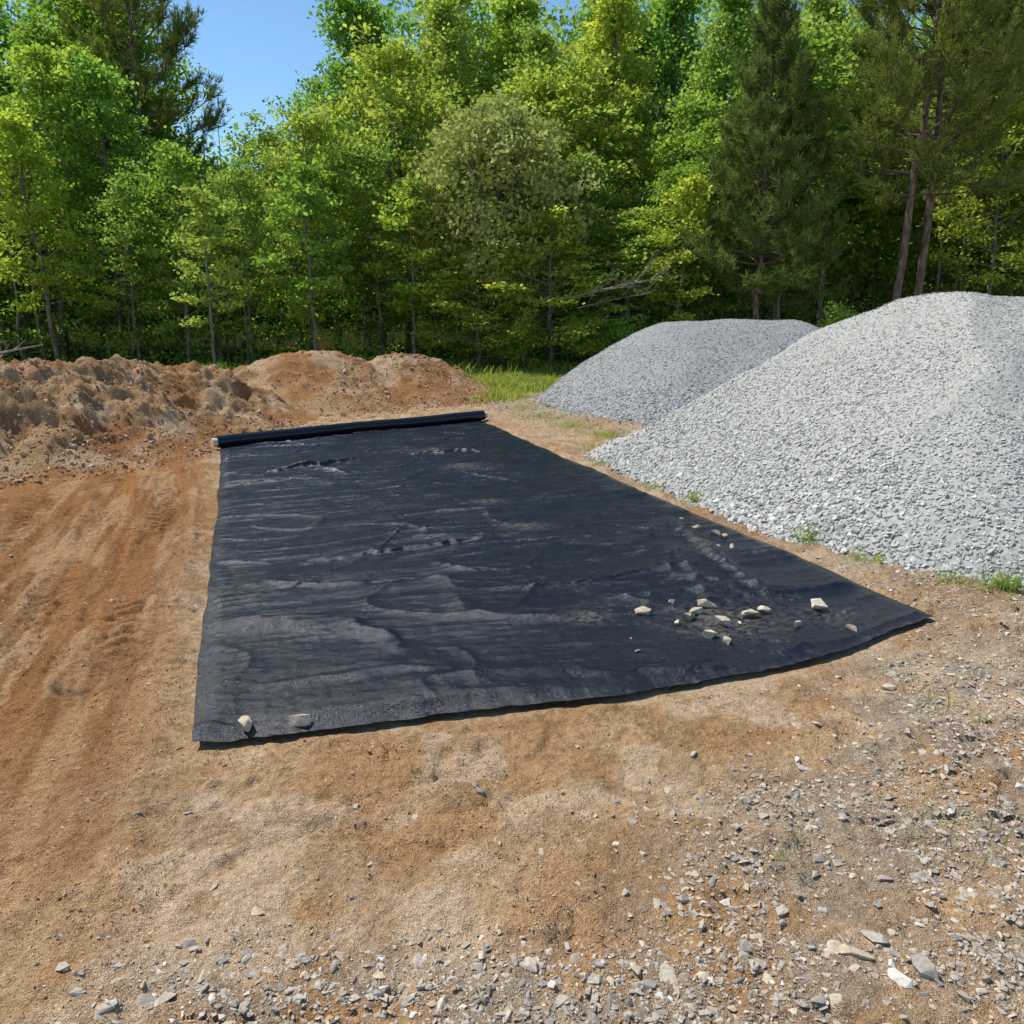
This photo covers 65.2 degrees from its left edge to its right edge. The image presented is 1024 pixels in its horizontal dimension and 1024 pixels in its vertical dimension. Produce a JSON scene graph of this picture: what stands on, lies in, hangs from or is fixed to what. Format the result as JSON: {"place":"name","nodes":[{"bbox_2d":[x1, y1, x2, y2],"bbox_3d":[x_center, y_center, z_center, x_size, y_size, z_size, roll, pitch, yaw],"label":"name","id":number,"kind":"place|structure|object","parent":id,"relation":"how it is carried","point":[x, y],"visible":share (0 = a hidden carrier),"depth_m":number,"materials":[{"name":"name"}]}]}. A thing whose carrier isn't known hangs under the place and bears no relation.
{"place":"outdoors","nodes":[
{"label":"outdoors","id":0,"kind":"place"},
{"bbox_2d":[0,0,937,249],"label":"sky","id":1,"kind":"structure","parent":0,"point":[258,46],"materials":[{"name":"blue"}]},
{"bbox_2d":[0,256,1023,1023],"bbox_3d":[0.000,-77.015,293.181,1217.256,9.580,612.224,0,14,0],"label":"ground","id":2,"kind":"structure","parent":0,"point":[270,798],"depth_m":2.71,"materials":[{"name":"soil"}]},
{"bbox_2d":[0,0,24,255],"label":"broadleaf tree","id":3,"kind":"object","parent":2,"relation":"on","point":[4,44],"visible":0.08,"depth_m":30.85,"materials":[{"name":"green plant"}]},
{"bbox_2d":[0,200,32,326],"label":"broadleaf tree","id":4,"kind":"object","parent":2,"relation":"on","point":[11,298],"visible":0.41,"depth_m":23.65,"materials":[{"name":"green plant"}]},
{"bbox_2d":[0,340,42,353],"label":"dead branch","id":5,"kind":"object","parent":2,"relation":"on","point":[12,350],"visible":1,"depth_m":11.62,"materials":[{"name":"grey wood"}]},
{"bbox_2d":[0,75,61,358],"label":"broadleaf tree","id":6,"kind":"object","parent":2,"relation":"on","point":[1,317],"visible":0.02,"depth_m":25.39,"materials":[{"name":"green plant"}]},
{"bbox_2d":[0,108,111,360],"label":"broadleaf tree","id":7,"kind":"object","parent":2,"relation":"on","point":[9,121],"visible":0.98,"depth_m":21.09,"materials":[{"name":"green plant"}]},
{"bbox_2d":[0,3,126,356],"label":"broadleaf tree","id":8,"kind":"object","parent":2,"relation":"on","point":[42,35],"visible":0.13,"depth_m":26.96,"materials":[{"name":"green plant"}]},
{"bbox_2d":[0,41,132,360],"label":"broadleaf tree","id":9,"kind":"object","parent":2,"relation":"on","point":[34,60],"visible":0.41,"depth_m":22.85,"materials":[{"name":"green plant"}]},
{"bbox_2d":[11,38,144,359],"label":"broadleaf tree","id":10,"kind":"object","parent":2,"relation":"on","point":[75,50],"visible":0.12,"depth_m":25.86,"materials":[{"name":"green plant"}]},
{"bbox_2d":[0,0,198,346],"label":"broadleaf tree","id":11,"kind":"object","parent":2,"relation":"on","point":[48,8],"visible":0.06,"depth_m":29.97,"materials":[{"name":"green plant"}]},
{"bbox_2d":[0,48,206,358],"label":"broadleaf tree","id":12,"kind":"object","parent":2,"relation":"on","point":[92,71],"visible":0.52,"depth_m":23.03,"materials":[{"name":"green plant"}]},
{"bbox_2d":[49,168,182,361],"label":"broadleaf tree","id":13,"kind":"object","parent":2,"relation":"on","point":[117,189],"visible":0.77,"depth_m":21.54,"materials":[{"name":"green plant"}]},
{"bbox_2d":[43,0,218,351],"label":"pine tree","id":14,"kind":"object","parent":2,"relation":"on","point":[122,16],"visible":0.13,"depth_m":29.80,"materials":[{"name":"plant"}]},
{"bbox_2d":[52,0,232,355],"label":"pine tree","id":15,"kind":"object","parent":2,"relation":"on","point":[170,49],"visible":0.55,"depth_m":27.47,"materials":[{"name":"green plant"}]},
{"bbox_2d":[0,354,318,480],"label":"dirt mound","id":16,"kind":"object","parent":2,"relation":"on","point":[110,407],"visible":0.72,"depth_m":9.89,"materials":[{"name":"soil"}]},
{"bbox_2d":[112,164,220,362],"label":"broadleaf tree","id":17,"kind":"object","parent":2,"relation":"on","point":[158,259],"visible":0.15,"depth_m":24.19,"materials":[{"name":"green plant"}]},
{"bbox_2d":[121,139,218,357],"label":"broadleaf tree","id":18,"kind":"object","parent":2,"relation":"on","point":[202,267],"visible":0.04,"depth_m":27.68,"materials":[{"name":"green plant"}]},
{"bbox_2d":[105,139,254,362],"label":"broadleaf tree","id":19,"kind":"object","parent":2,"relation":"on","point":[176,157],"visible":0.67,"depth_m":21.22,"materials":[{"name":"green plant"}]},
{"bbox_2d":[173,157,240,351],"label":"broadleaf tree","id":20,"kind":"object","parent":2,"relation":"on","point":[200,234],"visible":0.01,"depth_m":31.19,"materials":[{"name":"green plant"}]},
{"bbox_2d":[161,183,275,364],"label":"sapling tree","id":21,"kind":"object","parent":2,"relation":"on","point":[204,201],"visible":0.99,"depth_m":19.47,"materials":[{"name":"green plant"}]},
{"bbox_2d":[187,163,290,357],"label":"broadleaf tree","id":22,"kind":"object","parent":2,"relation":"on","point":[217,169],"visible":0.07,"depth_m":27.16,"materials":[{"name":"green plant"}]},
{"bbox_2d":[177,154,302,363],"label":"broadleaf tree","id":23,"kind":"object","parent":2,"relation":"on","point":[241,183],"visible":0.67,"depth_m":21.18,"materials":[{"name":"green plant"}]},
{"bbox_2d":[0,349,518,488],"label":"loose dirt clods","id":24,"kind":"object","parent":2,"relation":"on","point":[152,439],"visible":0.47,"depth_m":10.47,"materials":[{"name":"soil"}]},
{"bbox_2d":[200,109,324,352],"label":"broadleaf tree","id":25,"kind":"object","parent":2,"relation":"on","point":[264,137],"visible":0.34,"depth_m":24.13,"materials":[{"name":"green plant"}]},
{"bbox_2d":[237,137,332,349],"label":"broadleaf tree","id":26,"kind":"object","parent":2,"relation":"on","point":[276,309],"visible":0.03,"depth_m":31.79,"materials":[{"name":"green plant"}]},
{"bbox_2d":[233,159,360,350],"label":"sapling tree","id":27,"kind":"object","parent":2,"relation":"on","point":[304,206],"visible":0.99,"depth_m":19.90,"materials":[{"name":"green plant"}]},
{"bbox_2d":[227,98,402,350],"bbox_3d":[-5.262,-7.383,21.950,4.561,7.179,4.471,3,15,7],"label":"broadleaf tree","id":28,"kind":"object","parent":2,"relation":"on","point":[311,127],"visible":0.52,"depth_m":21.12,"materials":[{"name":"green plant"}]},
{"bbox_2d":[252,0,413,347],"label":"broadleaf tree","id":29,"kind":"object","parent":2,"relation":"on","point":[345,9],"visible":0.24,"depth_m":30.99,"materials":[{"name":"green plant"}]},
{"bbox_2d":[275,114,395,350],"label":"broadleaf tree","id":30,"kind":"object","parent":2,"relation":"on","point":[348,127],"visible":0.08,"depth_m":26.33,"materials":[{"name":"green plant"}]},
{"bbox_2d":[282,140,397,350],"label":"broadleaf tree","id":31,"kind":"object","parent":2,"relation":"on","point":[316,256],"visible":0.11,"depth_m":23.66,"materials":[{"name":"green plant"}]},
{"bbox_2d":[210,410,487,447],"bbox_3d":[-2.026,-1.168,10.990,4.151,0.167,0.156,-11,18,-37],"label":"fabric roll","id":32,"kind":"object","parent":2,"relation":"on","point":[231,440],"visible":0.96,"depth_m":10.72,"materials":[{"name":"fabric"}]},
{"bbox_2d":[284,133,440,354],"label":"broadleaf tree","id":33,"kind":"object","parent":2,"relation":"on","point":[376,157],"visible":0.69,"depth_m":21.42,"materials":[{"name":"green plant"}]},
{"bbox_2d":[232,350,501,415],"bbox_3d":[-4.662,-2.552,15.213,10.675,1.048,6.930,0,14,0],"label":"dirt mound","id":34,"kind":"object","parent":2,"relation":"on","point":[309,396],"visible":0.31,"depth_m":14.28,"materials":[{"name":"soil"}]},
{"bbox_2d":[188,357,587,376],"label":"tall grass","id":35,"kind":"structure","parent":2,"relation":"on","point":[557,365],"depth_m":20.78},
{"bbox_2d":[301,10,477,350],"bbox_3d":[-3.463,-9.349,24.509,6.120,9.827,6.243,9,17,29],"label":"broadleaf tree","id":36,"kind":"object","parent":2,"relation":"on","point":[374,63],"visible":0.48,"depth_m":23.09,"materials":[{"name":"green plant"}]},
{"bbox_2d":[340,43,463,353],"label":"broadleaf tree","id":37,"kind":"object","parent":2,"relation":"on","point":[398,171],"visible":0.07,"depth_m":27.61,"materials":[{"name":"green plant"}]},
{"bbox_2d":[346,173,464,353],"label":"sapling tree","id":38,"kind":"object","parent":2,"relation":"on","point":[412,203],"visible":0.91,"depth_m":20.54,"materials":[{"name":"green plant"}]},
{"bbox_2d":[357,0,511,347],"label":"broadleaf tree","id":39,"kind":"object","parent":2,"relation":"on","point":[485,55],"visible":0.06,"depth_m":30.46,"materials":[{"name":"green plant"}]},
{"bbox_2d":[377,0,496,354],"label":"broadleaf tree","id":40,"kind":"object","parent":2,"relation":"on","point":[445,38],"visible":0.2,"depth_m":26.61,"materials":[{"name":"green plant"}]},
{"bbox_2d":[202,644,710,762],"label":"loose threads","id":41,"kind":"object","parent":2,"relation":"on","point":[529,688],"visible":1,"depth_m":3.67,"materials":[{"name":"black"}]},
{"bbox_2d":[406,243,546,366],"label":"layered dogwood tree","id":42,"kind":"object","parent":2,"relation":"on","point":[442,302],"visible":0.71,"depth_m":20.67,"materials":[{"name":"green plant"}]},
{"bbox_2d":[427,92,549,362],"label":"broadleaf tree","id":43,"kind":"object","parent":2,"relation":"on","point":[459,185],"visible":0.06,"depth_m":23.76,"materials":[{"name":"green plant"}]},
{"bbox_2d":[0,287,993,369],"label":"undergrowth","id":44,"kind":"object","parent":2,"relation":"on","point":[335,340],"visible":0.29,"depth_m":22.69,"materials":[{"name":"green plant"}]},
{"bbox_2d":[392,85,607,366],"bbox_3d":[-0.335,-7.406,21.774,5.836,7.331,5.448,-3,13,-16],"label":"olive broadleaf tree","id":45,"kind":"object","parent":2,"relation":"on","point":[502,139],"visible":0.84,"depth_m":20.26,"materials":[{"name":"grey plant"}]},
{"bbox_2d":[0,0,1012,321],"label":"distant trees","id":46,"kind":"object","parent":2,"relation":"on","point":[406,26],"depth_m":40.38,"materials":[{"name":"green plant"}]},
{"bbox_2d":[0,119,1016,366],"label":"trunks","id":47,"kind":"object","parent":2,"relation":"on","point":[218,339],"visible":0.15,"depth_m":23.06,"materials":[{"name":"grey plant"}]},
{"bbox_2d":[0,527,1023,1023],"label":"loose ground stones","id":48,"kind":"object","parent":2,"relation":"on","point":[924,965],"visible":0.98,"depth_m":2.08,"materials":[{"name":"stone"}]},
{"bbox_2d":[0,434,1023,1023],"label":"ground grit","id":49,"kind":"object","parent":2,"relation":"on","point":[870,950],"visible":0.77,"depth_m":2.42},
{"bbox_2d":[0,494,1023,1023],"bbox_3d":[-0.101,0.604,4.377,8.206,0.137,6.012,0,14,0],"label":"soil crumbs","id":50,"kind":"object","parent":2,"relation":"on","point":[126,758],"visible":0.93,"depth_m":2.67,"materials":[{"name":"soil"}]},
{"bbox_2d":[456,364,569,403],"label":"grass","id":51,"kind":"structure","parent":2,"relation":"on","point":[526,379],"depth_m":17.76,"materials":[{"name":"plant"}]},
{"bbox_2d":[465,0,564,338],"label":"broadleaf tree","id":52,"kind":"object","parent":2,"relation":"on","point":[515,14],"visible":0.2,"depth_m":30.89,"materials":[{"name":"green plant"}]},
{"bbox_2d":[17,548,1023,1023],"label":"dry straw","id":53,"kind":"object","parent":2,"relation":"on","point":[771,824],"visible":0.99,"depth_m":2.34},
{"bbox_2d":[500,310,549,370],"bbox_3d":[0.259,-4.282,20.532,1.462,1.847,1.515,-11,17,-36],"label":"green shrub","id":54,"kind":"object","parent":2,"relation":"on","point":[524,320],"visible":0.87,"depth_m":20.30,"materials":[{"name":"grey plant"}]},
{"bbox_2d":[458,205,638,366],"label":"layered dogwood tree","id":55,"kind":"object","parent":2,"relation":"on","point":[573,330],"visible":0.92,"depth_m":19.98,"materials":[{"name":"green plant"}]},
{"bbox_2d":[562,249,681,299],"bbox_3d":[2.618,-5.675,19.075,2.443,1.224,1.632,-5,15,-20],"label":"dead branch","id":56,"kind":"object","parent":55,"relation":"on","point":[624,284],"visible":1,"depth_m":19.20,"materials":[{"name":"brown wood"}]},
{"bbox_2d":[480,62,625,361],"bbox_3d":[0.745,-9.202,25.180,5.860,9.224,5.744,-7,15,-18],"label":"broadleaf tree","id":57,"kind":"object","parent":2,"relation":"on","point":[539,90],"visible":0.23,"depth_m":23.67,"materials":[{"name":"green plant"}]},
{"bbox_2d":[488,20,625,356],"bbox_3d":[1.507,-10.777,27.580,5.488,10.937,5.271,5,14,26],"label":"broadleaf tree","id":58,"kind":"object","parent":2,"relation":"on","point":[539,40],"visible":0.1,"depth_m":26.25,"materials":[{"name":"green plant"}]},
{"bbox_2d":[192,420,932,741],"bbox_3d":[-0.814,-0.259,7.569,3.820,0.120,8.802,-5,15,-18],"label":"landscape fabric sheet","id":59,"kind":"object","parent":2,"relation":"on","point":[362,578],"visible":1,"depth_m":4.73,"materials":[{"name":"fabric"}]},
{"bbox_2d":[238,517,856,731],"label":"fabric weight rocks","id":60,"kind":"object","parent":59,"relation":"on","point":[245,722],"visible":0.98,"depth_m":4.22,"materials":[{"name":"stone"}]},
{"bbox_2d":[539,150,641,362],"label":"broadleaf tree","id":61,"kind":"object","parent":2,"relation":"on","point":[601,193],"visible":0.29,"depth_m":21.73,"materials":[{"name":"green plant"}]},
{"bbox_2d":[524,38,667,358],"bbox_3d":[2.340,-9.432,25.089,5.194,9.707,5.702,-5,14,-17],"label":"broadleaf tree","id":62,"kind":"object","parent":2,"relation":"on","point":[587,76],"visible":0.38,"depth_m":23.78,"materials":[{"name":"green plant"}]},
{"bbox_2d":[545,0,675,335],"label":"broadleaf tree","id":63,"kind":"object","parent":2,"relation":"on","point":[583,14],"visible":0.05,"depth_m":30.06,"materials":[{"name":"green plant"}]},
{"bbox_2d":[590,318,640,355],"bbox_3d":[2.591,-4.044,19.974,1.217,1.623,1.295,-7,15,-31],"label":"green shrub","id":64,"kind":"object","parent":2,"relation":"on","point":[618,330],"visible":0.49,"depth_m":19.82,"materials":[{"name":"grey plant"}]},
{"bbox_2d":[540,205,698,354],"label":"layered dogwood tree","id":65,"kind":"object","parent":2,"relation":"on","point":[624,252],"visible":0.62,"depth_m":21.11,"materials":[{"name":"green plant"}]},
{"bbox_2d":[577,276,667,308],"bbox_3d":[2.721,-5.523,19.975,2.255,0.881,1.000,0,14,0],"label":"dead branch","id":66,"kind":"object","parent":65,"relation":"attached to","point":[618,298],"visible":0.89,"depth_m":19.94,"materials":[{"name":"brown wood"}]},
{"bbox_2d":[559,0,683,344],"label":"broadleaf tree","id":67,"kind":"object","parent":2,"relation":"on","point":[608,12],"visible":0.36,"depth_m":25.25,"materials":[{"name":"green plant"}]},
{"bbox_2d":[494,318,820,430],"bbox_3d":[4.154,-2.616,14.298,9.186,1.628,8.020,0,14,0],"label":"gravel pile","id":68,"kind":"object","parent":2,"relation":"on","point":[650,375],"visible":0.51,"depth_m":13.59,"materials":[{"name":"gravel"}]},
{"bbox_2d":[606,165,722,329],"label":"broadleaf tree","id":69,"kind":"object","parent":2,"relation":"on","point":[663,185],"visible":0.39,"depth_m":21.67,"materials":[{"name":"green plant"}]},
{"bbox_2d":[619,0,734,310],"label":"broadleaf tree","id":70,"kind":"object","parent":2,"relation":"on","point":[676,43],"visible":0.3,"depth_m":29.80,"materials":[{"name":"green plant"}]},
{"bbox_2d":[631,172,734,321],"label":"sapling tree","id":71,"kind":"object","parent":2,"relation":"on","point":[695,190],"visible":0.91,"depth_m":20.40,"materials":[{"name":"green plant"}]},
{"bbox_2d":[639,115,764,320],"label":"broadleaf tree","id":72,"kind":"object","parent":2,"relation":"on","point":[710,130],"visible":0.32,"depth_m":21.51,"materials":[{"name":"green plant"}]},
{"bbox_2d":[617,88,794,320],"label":"broadleaf tree","id":73,"kind":"object","parent":2,"relation":"on","point":[696,105],"visible":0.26,"depth_m":23.12,"materials":[{"name":"green plant"}]},
{"bbox_2d":[637,0,775,315],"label":"broadleaf tree","id":74,"kind":"object","parent":2,"relation":"on","point":[731,31],"visible":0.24,"depth_m":24.87,"materials":[{"name":"green plant"}]},
{"bbox_2d":[479,398,1023,877],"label":"grass tufts","id":75,"kind":"object","parent":2,"relation":"on","point":[857,554],"visible":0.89,"depth_m":5.03,"materials":[{"name":"plant"}]},
{"bbox_2d":[711,1,796,318],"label":"broadleaf tree","id":76,"kind":"object","parent":2,"relation":"on","point":[730,94],"visible":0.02,"depth_m":30.28,"materials":[{"name":"green plant"}]},
{"bbox_2d":[676,0,845,319],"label":"pine tree","id":77,"kind":"object","parent":2,"relation":"on","point":[758,82],"visible":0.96,"depth_m":18.74,"materials":[{"name":"green plant"}]},
{"bbox_2d":[715,49,853,319],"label":"pine tree","id":78,"kind":"object","parent":2,"relation":"on","point":[807,295],"visible":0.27,"depth_m":20.05,"materials":[{"name":"green plant"}]},
{"bbox_2d":[677,22,904,319],"bbox_3d":[7.878,-9.023,23.605,5.717,9.642,6.064,-9,16,-32],"label":"broadleaf tree","id":79,"kind":"object","parent":2,"relation":"on","point":[843,232],"visible":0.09,"depth_m":22.23,"materials":[{"name":"green plant"}]},
{"bbox_2d":[574,291,1023,593],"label":"gravel pile","id":80,"kind":"object","parent":2,"relation":"on","point":[893,431],"visible":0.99,"depth_m":6.66,"materials":[{"name":"gravel"}]},
{"bbox_2d":[790,525,816,540],"bbox_3d":[2.116,0.149,5.816,0.227,0.128,0.111,-3,15,-13],"label":"weed plant","id":81,"kind":"object","parent":2,"relation":"on","point":[807,529],"visible":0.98,"depth_m":5.80,"materials":[{"name":"green plant"}]},
{"bbox_2d":[712,6,911,322],"bbox_3d":[8.873,-9.874,25.012,6.746,10.618,6.612,6,16,23],"label":"broadleaf tree","id":82,"kind":"object","parent":2,"relation":"on","point":[837,71],"visible":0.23,"depth_m":23.32,"materials":[{"name":"green plant"}]},
{"bbox_2d":[736,0,901,319],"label":"broadleaf tree","id":83,"kind":"object","parent":2,"relation":"on","point":[826,6],"visible":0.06,"depth_m":24.84,"materials":[{"name":"green plant"}]},
{"bbox_2d":[814,299,857,327],"bbox_3d":[7.645,-3.858,18.484,1.684,2.052,1.624,10,17,36],"label":"green shrub","id":84,"kind":"object","parent":2,"relation":"on","point":[838,313],"visible":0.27,"depth_m":18.25,"materials":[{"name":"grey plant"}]},
{"bbox_2d":[789,18,917,305],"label":"broadleaf tree","id":85,"kind":"object","parent":2,"relation":"on","point":[863,55],"visible":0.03,"depth_m":26.41,"materials":[{"name":"green plant"}]},
{"bbox_2d":[872,552,884,563],"bbox_3d":[2.445,0.302,5.350,0.075,0.082,0.126,-4,15,-15],"label":"weed plant","id":86,"kind":"object","parent":2,"relation":"on","point":[879,559],"visible":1,"depth_m":5.34,"materials":[{"name":"green plant"}]},
{"bbox_2d":[832,20,925,312],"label":"broadleaf tree","id":87,"kind":"object","parent":2,"relation":"on","point":[863,294],"visible":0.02,"depth_m":32.69,"materials":[{"name":"green plant"}]},
{"bbox_2d":[824,102,960,310],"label":"broadleaf tree","id":88,"kind":"object","parent":2,"relation":"on","point":[873,278],"visible":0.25,"depth_m":24.98,"materials":[{"name":"green plant"}]},
{"bbox_2d":[799,0,1023,301],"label":"pine tree","id":89,"kind":"object","parent":2,"relation":"on","point":[882,56],"visible":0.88,"depth_m":17.88,"materials":[{"name":"green plant"}]},
{"bbox_2d":[830,0,1023,295],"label":"pine tree","id":90,"kind":"object","parent":2,"relation":"on","point":[864,148],"visible":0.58,"depth_m":18.97,"materials":[{"name":"green plant"}]},
{"bbox_2d":[842,23,1023,302],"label":"broadleaf tree","id":91,"kind":"object","parent":2,"relation":"on","point":[910,256],"visible":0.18,"depth_m":24.17,"materials":[{"name":"green plant"}]},
{"bbox_2d":[868,15,1023,294],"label":"broadleaf tree","id":92,"kind":"object","parent":2,"relation":"on","point":[934,242],"visible":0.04,"depth_m":26.93,"materials":[{"name":"green plant"}]},
{"bbox_2d":[880,1,1014,286],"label":"broadleaf tree","id":93,"kind":"object","parent":2,"relation":"on","point":[932,25],"visible":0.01,"depth_m":31.65,"materials":[{"name":"green plant"}]},
{"bbox_2d":[882,0,1023,291],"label":"pine tree","id":94,"kind":"object","parent":2,"relation":"on","point":[948,98],"visible":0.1,"depth_m":21.97,"materials":[{"name":"green plant"}]},
{"bbox_2d":[887,0,1023,288],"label":"broadleaf tree","id":95,"kind":"object","parent":2,"relation":"on","point":[950,281],"visible":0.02,"depth_m":27.59,"materials":[{"name":"green plant"}]},
{"bbox_2d":[912,92,1023,295],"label":"broadleaf tree","id":96,"kind":"object","parent":2,"relation":"on","point":[988,278],"visible":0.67,"depth_m":21.45,"materials":[{"name":"green plant"}]},
{"bbox_2d":[916,70,1023,296],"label":"broadleaf tree","id":97,"kind":"object","parent":2,"relation":"on","point":[979,254],"visible":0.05,"depth_m":24.35,"materials":[{"name":"green plant"}]},
{"bbox_2d":[970,166,1023,296],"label":"broadleaf tree","id":98,"kind":"object","parent":2,"relation":"on","point":[1020,284],"visible":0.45,"depth_m":22.22,"materials":[{"name":"green plant"}]},
{"bbox_2d":[981,572,1021,592],"bbox_3d":[2.989,0.418,4.867,0.157,0.124,0.236,-11,18,-37],"label":"weed plant","id":99,"kind":"object","parent":2,"relation":"on","point":[1015,583],"visible":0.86,"depth_m":4.84,"materials":[{"name":"green plant"}]},
{"bbox_2d":[1005,10,1023,296],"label":"broadleaf tree","id":100,"kind":"object","parent":2,"relation":"on","point":[1014,292],"depth_m":34.32,"materials":[{"name":"green plant"}]},
{"bbox_2d":[2,517,1023,1023],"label":"ground gravel","id":101,"kind":"structure","parent":0,"point":[744,949],"depth_m":2.15,"materials":[{"name":"gravel"}]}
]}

